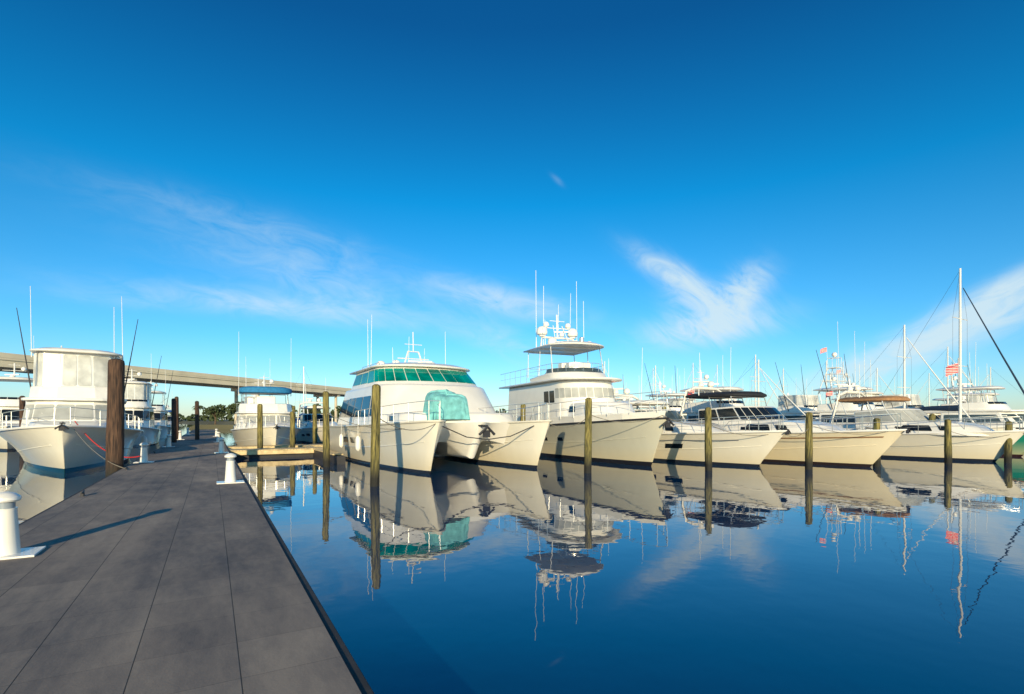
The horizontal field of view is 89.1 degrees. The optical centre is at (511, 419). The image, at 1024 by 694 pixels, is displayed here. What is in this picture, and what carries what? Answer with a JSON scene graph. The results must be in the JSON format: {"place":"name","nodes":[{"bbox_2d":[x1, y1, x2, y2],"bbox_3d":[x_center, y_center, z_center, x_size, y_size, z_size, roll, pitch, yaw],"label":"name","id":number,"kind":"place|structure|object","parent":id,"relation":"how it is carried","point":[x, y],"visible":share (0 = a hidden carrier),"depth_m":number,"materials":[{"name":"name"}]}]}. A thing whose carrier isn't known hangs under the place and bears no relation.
{"place":"outdoors","nodes":[
{"label":"outdoors","id":0,"kind":"place"},
{"bbox_2d":[189,424,234,428],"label":"terrain","id":1,"kind":"structure","parent":0,"point":[217,426],"depth_m":120.02,"materials":[{"name":"green plant"}]},
{"bbox_2d":[203,404,225,423],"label":"tree","id":2,"kind":"object","parent":1,"relation":"on","point":[215,411],"visible":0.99,"depth_m":127.55,"materials":[{"name":"green plant"}]},
{"bbox_2d":[226,401,243,413],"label":"tree","id":3,"kind":"object","parent":1,"relation":"on","point":[234,408],"visible":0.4,"depth_m":128.47,"materials":[{"name":"green plant"}]},
{"bbox_2d":[301,404,320,413],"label":"tree","id":4,"kind":"object","parent":1,"relation":"on","point":[310,411],"visible":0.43,"depth_m":129.07,"materials":[{"name":"green plant"}]},
{"bbox_2d":[179,420,337,422],"bbox_3d":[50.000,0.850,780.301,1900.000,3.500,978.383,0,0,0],"label":"ground","id":5,"kind":"structure","parent":0,"point":[206,421],"depth_m":329.03,"materials":[{"name":"green plant"}]},
{"bbox_2d":[0,352,351,423],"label":"highway bridge","id":6,"kind":"structure","parent":5,"relation":"on","point":[9,360],"depth_m":137.89,"materials":[{"name":"concrete"}]},
{"bbox_2d":[167,408,505,420],"bbox_3d":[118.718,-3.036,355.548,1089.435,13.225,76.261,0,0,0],"label":"tree line","id":7,"kind":"object","parent":5,"relation":"on","point":[208,417],"visible":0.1,"depth_m":357.36,"materials":[{"name":"green plant"}]},
{"bbox_2d":[0,423,1023,693],"bbox_3d":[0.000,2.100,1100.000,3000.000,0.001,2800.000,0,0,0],"label":"water","id":8,"kind":"structure","parent":0,"point":[550,575],"depth_m":7.26,"materials":[{"name":"blue liquid"}]},
{"bbox_2d":[0,336,33,450],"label":"motor cruiser","id":9,"kind":"object","parent":8,"relation":"on","point":[7,404],"visible":0.48,"depth_m":39.10,"materials":[{"name":"white paint"}]},
{"bbox_2d":[19,396,25,426],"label":"mooring piling","id":10,"kind":"object","parent":8,"relation":"in","point":[22,403],"visible":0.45,"depth_m":32.86,"materials":[{"name":"brown wood"}]},
{"bbox_2d":[0,286,146,473],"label":"fishing yacht","id":11,"kind":"object","parent":8,"relation":"on","point":[68,388],"visible":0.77,"depth_m":24.66,"materials":[{"name":"white paint"}]},
{"bbox_2d":[105,359,124,476],"bbox_3d":[-13.507,0.610,17.728,0.526,5.380,0.515,0,-1,31],"label":"mooring piling","id":12,"kind":"object","parent":8,"relation":"in","point":[115,421],"visible":0.81,"depth_m":17.55,"materials":[{"name":"brown wood"}]},
{"bbox_2d":[74,429,124,468],"bbox_3d":[-14.617,0.895,18.277,5.731,1.316,0.025,0,0,37],"label":"mooring line","id":13,"kind":"object","parent":12,"relation":"attached to","point":[95,452],"visible":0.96,"depth_m":18.26,"materials":[{"name":"fabric"}]},
{"bbox_2d":[125,356,161,446],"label":"motor cruiser","id":14,"kind":"object","parent":8,"relation":"on","point":[138,398],"visible":0.48,"depth_m":44.43,"materials":[{"name":"white paint"}]},
{"bbox_2d":[127,369,172,438],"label":"fishing yacht","id":15,"kind":"object","parent":8,"relation":"on","point":[160,416],"visible":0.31,"depth_m":59.05,"materials":[{"name":"white paint"}]},
{"bbox_2d":[166,405,170,423],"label":"motor cruiser","id":16,"kind":"object","parent":8,"relation":"on","point":[169,418],"visible":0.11,"depth_m":72.57,"materials":[{"name":"white paint"}]},
{"bbox_2d":[171,398,176,442],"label":"mooring piling","id":17,"kind":"object","parent":8,"relation":"in","point":[173,422],"visible":0.78,"depth_m":36.87,"materials":[{"name":"brown wood"}]},
{"bbox_2d":[175,396,178,438],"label":"mooring piling","id":18,"kind":"object","parent":8,"relation":"in","point":[177,406],"visible":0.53,"depth_m":42.89,"materials":[{"name":"brown wood"}]},
{"bbox_2d":[0,429,373,693],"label":"dock","id":19,"kind":"object","parent":8,"relation":"on","point":[176,569],"visible":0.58,"depth_m":4.69,"materials":[{"name":"concrete"}]},
{"bbox_2d":[0,492,45,559],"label":"bollard","id":20,"kind":"object","parent":19,"relation":"on","point":[10,546],"visible":1,"depth_m":6.09,"materials":[{"name":"white metal"}]},
{"bbox_2d":[133,442,154,462],"bbox_3d":[-13.855,1.224,19.598,0.620,0.752,0.500,0,0,-30],"label":"power pedestal","id":21,"kind":"object","parent":19,"relation":"on","point":[143,455],"visible":0.99,"depth_m":19.51,"materials":[{"name":"white plastic"}]},
{"bbox_2d":[74,421,139,457],"bbox_3d":[-15.576,0.732,19.987,3.684,1.393,0.036,0,0,20],"label":"power cable","id":22,"kind":"object","parent":21,"relation":"hanging from","point":[101,447],"visible":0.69,"depth_m":20.14,"materials":[{"name":"red rubber"}]},
{"bbox_2d":[163,434,174,446],"bbox_3d":[-20.405,1.224,30.943,0.620,0.752,0.500,0,0,-30],"label":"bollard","id":23,"kind":"object","parent":19,"relation":"on","point":[168,442],"visible":0.95,"depth_m":30.85,"materials":[{"name":"white metal"}]},
{"bbox_2d":[177,430,184,439],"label":"power pedestal","id":24,"kind":"object","parent":19,"relation":"on","point":[180,435],"visible":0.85,"depth_m":42.11,"materials":[{"name":"white plastic"}]},
{"bbox_2d":[216,432,219,441],"bbox_3d":[-21.136,1.224,37.449,0.620,0.752,0.500,0,0,-30],"label":"power pedestal","id":25,"kind":"object","parent":19,"relation":"on","point":[218,436],"visible":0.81,"depth_m":37.35,"materials":[{"name":"white plastic"}]},
{"bbox_2d":[214,437,228,452],"bbox_3d":[-14.086,1.224,25.238,0.620,0.752,0.500,0,0,-30],"label":"power pedestal","id":26,"kind":"object","parent":19,"relation":"on","point":[221,445],"visible":1,"depth_m":25.14,"materials":[{"name":"white plastic"}]},
{"bbox_2d":[216,453,244,483],"bbox_3d":[-7.186,1.224,13.287,0.620,0.752,0.500,0,0,-30],"label":"bollard","id":27,"kind":"object","parent":19,"relation":"on","point":[230,474],"visible":1,"depth_m":13.20,"materials":[{"name":"white metal"}]},
{"bbox_2d":[195,401,198,439],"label":"mooring piling","id":28,"kind":"object","parent":8,"relation":"in","point":[196,420],"visible":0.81,"depth_m":41.88,"materials":[{"name":"brown wood"}]},
{"bbox_2d":[238,372,270,402],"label":"fishing yacht","id":29,"kind":"object","parent":8,"relation":"on","point":[250,399],"visible":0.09,"depth_m":73.38,"materials":[{"name":"white paint"}]},
{"bbox_2d":[257,404,262,447],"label":"mooring piling","id":30,"kind":"object","parent":8,"relation":"in","point":[259,425],"visible":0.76,"depth_m":30.09,"materials":[{"name":"brown wood"}]},
{"bbox_2d":[230,376,301,446],"bbox_3d":[-17.948,-1.898,38.288,4.744,9.496,12.140,0,0,-30],"label":"motor cruiser","id":31,"kind":"object","parent":8,"relation":"on","point":[276,424],"visible":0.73,"depth_m":37.62,"materials":[{"name":"white paint"}]},
{"bbox_2d":[227,444,322,451],"bbox_3d":[8.070,1.895,46.922,59.188,0.510,1.600,0,0,-30],"label":"finger dock","id":32,"kind":"object","parent":8,"relation":"on","point":[266,446],"visible":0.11,"depth_m":32.89,"materials":[{"name":"brown wood"}]},
{"bbox_2d":[229,447,322,458],"bbox_3d":[-13.348,1.895,29.764,4.944,0.510,1.700,0,0,-30],"label":"finger dock","id":33,"kind":"object","parent":8,"relation":"on","point":[267,453],"visible":0.93,"depth_m":29.01,"materials":[{"name":"brown wood"}]},
{"bbox_2d":[290,411,294,447],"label":"mooring piling","id":34,"kind":"object","parent":8,"relation":"in","point":[292,429],"visible":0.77,"depth_m":31.89,"materials":[{"name":"brown wood"}]},
{"bbox_2d":[295,367,312,427],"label":"sailboat","id":35,"kind":"object","parent":8,"relation":"on","point":[303,378],"visible":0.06,"depth_m":68.32,"materials":[{"name":"white paint"}]},
{"bbox_2d":[312,404,316,443],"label":"mooring piling","id":36,"kind":"object","parent":8,"relation":"in","point":[314,432],"visible":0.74,"depth_m":36.88,"materials":[{"name":"brown wood"}]},
{"bbox_2d":[296,378,336,443],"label":"motor cruiser","id":37,"kind":"object","parent":8,"relation":"on","point":[305,435],"visible":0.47,"depth_m":48.00,"materials":[{"name":"white paint"}]},
{"bbox_2d":[303,445,345,464],"bbox_3d":[-10.709,1.910,29.148,0.500,0.520,10.594,0,0,-30],"label":"finger dock","id":38,"kind":"object","parent":8,"relation":"on","point":[337,458],"visible":0.7,"depth_m":25.56,"materials":[{"name":"brown wood"}]},
{"bbox_2d":[323,391,329,466],"bbox_3d":[-8.310,1.010,23.294,0.310,4.580,0.303,-1,0,-29],"label":"mooring piling","id":39,"kind":"object","parent":8,"relation":"in","point":[326,445],"visible":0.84,"depth_m":23.17,"materials":[{"name":"brown wood"}]},
{"bbox_2d":[327,413,403,429],"bbox_3d":[-5.514,0.035,21.307,6.662,0.696,0.025,0,0,35],"label":"mooring line","id":40,"kind":"object","parent":39,"relation":"attached to","point":[356,424],"visible":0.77,"depth_m":22.16,"materials":[{"name":"fabric"}]},
{"bbox_2d":[370,384,380,486],"bbox_3d":[-4.332,1.085,16.493,0.308,4.430,0.302,1,0,-24],"label":"mooring piling","id":41,"kind":"object","parent":8,"relation":"in","point":[375,439],"visible":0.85,"depth_m":16.37,"materials":[{"name":"brown wood"}]},
{"bbox_2d":[380,419,435,429],"bbox_3d":[-3.541,0.129,18.006,0.025,0.482,3.207,0,0,28],"label":"mooring line","id":42,"kind":"object","parent":41,"relation":"attached to","point":[406,429],"visible":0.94,"depth_m":17.74,"materials":[{"name":"fabric"}]},
{"bbox_2d":[329,319,552,473],"bbox_3d":[-4.382,-1.450,26.893,7.991,8.600,15.039,0,0,-30],"label":"catamaran","id":43,"kind":"object","parent":8,"relation":"on","point":[486,433],"visible":0.9,"depth_m":23.73,"materials":[{"name":"white paint"}]},
{"bbox_2d":[423,389,469,419],"bbox_3d":[-2.808,-0.619,22.282,1.947,1.409,1.325,0,0,-36],"label":"covered tender","id":44,"kind":"object","parent":43,"relation":"on","point":[453,405],"visible":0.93,"depth_m":21.80,"materials":[{"name":"teal fabric"}]},
{"bbox_2d":[520,404,525,420],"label":"mooring piling","id":45,"kind":"object","parent":8,"relation":"in","point":[521,411],"visible":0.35,"depth_m":29.87,"materials":[{"name":"brown wood"}]},
{"bbox_2d":[499,281,673,465],"bbox_3d":[3.249,-3.185,31.041,5.144,12.070,18.779,0,0,-22],"label":"motor yacht","id":46,"kind":"object","parent":8,"relation":"on","point":[564,390],"visible":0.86,"depth_m":27.64,"materials":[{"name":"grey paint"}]},
{"bbox_2d":[584,398,591,472],"bbox_3d":[3.010,1.210,20.603,0.302,4.180,0.304,1,0,6],"label":"mooring piling","id":47,"kind":"object","parent":8,"relation":"in","point":[588,441],"visible":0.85,"depth_m":20.48,"materials":[{"name":"brown wood"}]},
{"bbox_2d":[592,415,662,422],"bbox_3d":[4.849,-0.050,21.701,4.141,0.326,0.025,0,0,-32],"label":"mooring line","id":48,"kind":"object","parent":47,"relation":"attached to","point":[626,422],"visible":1,"depth_m":21.64,"materials":[{"name":"fabric"}]},
{"bbox_2d":[611,375,628,400],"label":"motor cruiser","id":49,"kind":"object","parent":8,"relation":"on","point":[616,399],"visible":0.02,"depth_m":59.51,"materials":[{"name":"white paint"}]},
{"bbox_2d":[619,397,651,408],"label":"motor cruiser","id":50,"kind":"object","parent":8,"relation":"on","point":[631,398],"visible":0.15,"depth_m":48.30,"materials":[{"name":"white paint"}]},
{"bbox_2d":[639,368,661,406],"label":"sailboat","id":51,"kind":"object","parent":8,"relation":"on","point":[653,385],"visible":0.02,"depth_m":90.90,"materials":[{"name":"beige paint"}]},
{"bbox_2d":[645,366,662,405],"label":"sailboat","id":52,"kind":"object","parent":8,"relation":"on","point":[655,381],"visible":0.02,"depth_m":67.01,"materials":[{"name":"white paint"}]},
{"bbox_2d":[644,363,686,420],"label":"motor cruiser","id":53,"kind":"object","parent":8,"relation":"on","point":[677,408],"visible":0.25,"depth_m":49.84,"materials":[{"name":"white paint"}]},
{"bbox_2d":[658,383,694,405],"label":"motor cruiser","id":54,"kind":"object","parent":8,"relation":"on","point":[674,402],"visible":0.11,"depth_m":59.94,"materials":[{"name":"white paint"}]},
{"bbox_2d":[680,363,698,402],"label":"sailboat","id":55,"kind":"object","parent":8,"relation":"on","point":[693,378],"visible":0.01,"depth_m":72.94,"materials":[{"name":"blue paint"}]},
{"bbox_2d":[613,348,790,466],"bbox_3d":[8.288,-0.763,28.042,4.828,7.227,14.122,0,0,-28],"label":"motor cruiser","id":56,"kind":"object","parent":8,"relation":"on","point":[682,442],"visible":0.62,"depth_m":24.36,"materials":[{"name":"white paint"}]},
{"bbox_2d":[705,407,711,470],"bbox_3d":[8.197,1.385,21.709,0.298,3.830,0.308,0,-1,-18],"label":"mooring piling","id":57,"kind":"object","parent":8,"relation":"in","point":[708,438],"visible":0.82,"depth_m":21.60,"materials":[{"name":"brown wood"}]},
{"bbox_2d":[713,426,768,435],"bbox_3d":[9.904,0.435,22.040,3.387,0.494,0.025,0,0,-12],"label":"mooring line","id":58,"kind":"object","parent":57,"relation":"attached to","point":[741,434],"visible":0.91,"depth_m":22.01,"materials":[{"name":"fabric"}]},
{"bbox_2d":[734,355,777,405],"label":"sailboat","id":59,"kind":"object","parent":8,"relation":"on","point":[755,380],"visible":0.02,"depth_m":58.96,"materials":[{"name":"blue paint"}]},
{"bbox_2d":[676,360,872,429],"bbox_3d":[14.917,-0.716,31.166,4.144,7.132,12.639,0,0,-32],"label":"motor cruiser","id":60,"kind":"object","parent":8,"relation":"on","point":[693,416],"visible":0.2,"depth_m":33.22,"materials":[{"name":"white paint"}]},
{"bbox_2d":[743,360,815,420],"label":"sailboat","id":61,"kind":"object","parent":8,"relation":"on","point":[758,401],"visible":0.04,"depth_m":44.56,"materials":[{"name":"beige paint"}]},
{"bbox_2d":[767,368,800,403],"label":"sailboat","id":62,"kind":"object","parent":8,"relation":"on","point":[783,384],"visible":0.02,"depth_m":70.84,"materials":[{"name":"white paint"}]},
{"bbox_2d":[679,353,910,466],"bbox_3d":[12.927,-0.764,28.410,5.028,7.228,15.122,0,0,-30],"label":"motor cruiser","id":63,"kind":"object","parent":8,"relation":"on","point":[862,448],"visible":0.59,"depth_m":24.68,"materials":[{"name":"beige paint"}]},
{"bbox_2d":[775,362,819,419],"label":"motor cruiser","id":64,"kind":"object","parent":8,"relation":"on","point":[786,408],"visible":0.27,"depth_m":48.67,"materials":[{"name":"white paint"}]},
{"bbox_2d":[805,412,812,469],"bbox_3d":[12.608,1.485,22.105,0.297,3.630,0.297,1,-1,-7],"label":"mooring piling","id":65,"kind":"object","parent":8,"relation":"in","point":[809,442],"visible":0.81,"depth_m":22.00,"materials":[{"name":"brown wood"}]},
{"bbox_2d":[813,426,887,433],"bbox_3d":[14.548,0.404,22.165,3.906,0.434,0.025,0,0,-2],"label":"mooring line","id":66,"kind":"object","parent":65,"relation":"attached to","point":[846,433],"visible":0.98,"depth_m":22.14,"materials":[{"name":"fabric"}]},
{"bbox_2d":[803,361,836,403],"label":"sailboat","id":67,"kind":"object","parent":8,"relation":"on","point":[826,379],"visible":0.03,"depth_m":57.00,"materials":[{"name":"white paint"}]},
{"bbox_2d":[831,369,860,402],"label":"fishing yacht","id":68,"kind":"object","parent":8,"relation":"on","point":[845,374],"visible":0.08,"depth_m":60.32,"materials":[{"name":"white paint"}]},
{"bbox_2d":[873,418,880,466],"bbox_3d":[16.403,1.610,23.402,0.307,3.380,0.303,0,0,28],"label":"mooring piling","id":69,"kind":"object","parent":8,"relation":"in","point":[876,426],"visible":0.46,"depth_m":23.30,"materials":[{"name":"brown wood"}]},
{"bbox_2d":[870,368,894,394],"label":"sailboat","id":70,"kind":"object","parent":8,"relation":"on","point":[877,382],"visible":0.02,"depth_m":64.96,"materials":[{"name":"blue paint"}]},
{"bbox_2d":[834,379,940,420],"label":"motor cruiser","id":71,"kind":"object","parent":8,"relation":"on","point":[879,405],"visible":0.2,"depth_m":46.50,"materials":[{"name":"beige paint"}]},
{"bbox_2d":[803,321,1006,430],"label":"fishing yacht","id":72,"kind":"object","parent":8,"relation":"on","point":[824,410],"visible":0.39,"depth_m":40.55,"materials":[{"name":"white paint"}]},
{"bbox_2d":[880,392,940,419],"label":"motor cruiser","id":73,"kind":"object","parent":8,"relation":"on","point":[915,401],"visible":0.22,"depth_m":47.42,"materials":[{"name":"white paint"}]},
{"bbox_2d":[857,325,975,421],"bbox_3d":[29.607,-2.225,40.987,3.544,10.150,11.532,0,0,-28],"label":"sailboat","id":74,"kind":"object","parent":8,"relation":"on","point":[904,387],"visible":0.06,"depth_m":39.92,"materials":[{"name":"blue paint"}]},
{"bbox_2d":[826,360,1023,461],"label":"motor cruiser","id":75,"kind":"object","parent":8,"relation":"on","point":[924,439],"visible":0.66,"depth_m":27.37,"materials":[{"name":"white paint"}]},
{"bbox_2d":[917,380,941,405],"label":"sailboat","id":76,"kind":"object","parent":8,"relation":"on","point":[929,392],"visible":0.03,"depth_m":89.02,"materials":[{"name":"beige paint"}]},
{"bbox_2d":[929,414,935,421],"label":"mooring piling","id":77,"kind":"object","parent":8,"relation":"in","point":[932,416],"visible":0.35,"depth_m":27.92,"materials":[{"name":"brown wood"}]},
{"bbox_2d":[906,347,979,403],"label":"sailboat","id":78,"kind":"object","parent":8,"relation":"on","point":[948,378],"visible":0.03,"depth_m":56.90,"materials":[{"name":"beige paint"}]},
{"bbox_2d":[944,419,951,463],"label":"mooring piling","id":79,"kind":"object","parent":8,"relation":"in","point":[947,443],"visible":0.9,"depth_m":24.61,"materials":[{"name":"brown wood"}]},
{"bbox_2d":[953,432,1009,437],"bbox_3d":[22.629,0.676,24.983,3.907,0.377,0.025,0,0,-8],"label":"mooring line","id":80,"kind":"object","parent":79,"relation":"attached to","point":[980,437],"visible":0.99,"depth_m":24.96,"materials":[{"name":"fabric"}]},
{"bbox_2d":[874,268,1023,456],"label":"sailboat","id":81,"kind":"object","parent":8,"relation":"on","point":[1018,448],"visible":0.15,"depth_m":31.90,"materials":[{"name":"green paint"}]},
{"bbox_2d":[932,384,967,404],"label":"motor cruiser","id":82,"kind":"object","parent":8,"relation":"on","point":[939,399],"visible":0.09,"depth_m":61.28,"materials":[{"name":"white paint"}]},
{"bbox_2d":[925,358,977,399],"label":"sailboat","id":83,"kind":"object","parent":8,"relation":"on","point":[955,373],"visible":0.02,"depth_m":67.02,"materials":[{"name":"white paint"}]},
{"bbox_2d":[952,384,972,403],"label":"motor cruiser","id":84,"kind":"object","parent":8,"relation":"on","point":[963,399],"visible":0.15,"depth_m":46.52,"materials":[{"name":"white paint"}]},
{"bbox_2d":[940,367,999,413],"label":"motor cruiser","id":85,"kind":"object","parent":8,"relation":"on","point":[990,397],"visible":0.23,"depth_m":48.61,"materials":[{"name":"white paint"}]},
{"bbox_2d":[924,352,1023,429],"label":"motor cruiser","id":86,"kind":"object","parent":8,"relation":"on","point":[982,409],"visible":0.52,"depth_m":38.75,"materials":[{"name":"white paint"}]},
{"bbox_2d":[974,367,1021,393],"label":"sailboat","id":87,"kind":"object","parent":8,"relation":"on","point":[992,380],"visible":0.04,"depth_m":68.94,"materials":[{"name":"blue paint"}]},
{"bbox_2d":[1004,421,1012,462],"bbox_3d":[24.207,1.685,25.401,0.307,3.230,0.299,1,0,-33],"label":"mooring piling","id":88,"kind":"object","parent":8,"relation":"in","point":[1008,447],"visible":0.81,"depth_m":25.30,"materials":[{"name":"brown wood"}]},
{"bbox_2d":[0,0,1023,419],"label":"sky","id":89,"kind":"structure","parent":0,"point":[256,183],"materials":[{"name":"blue"}]}
]}

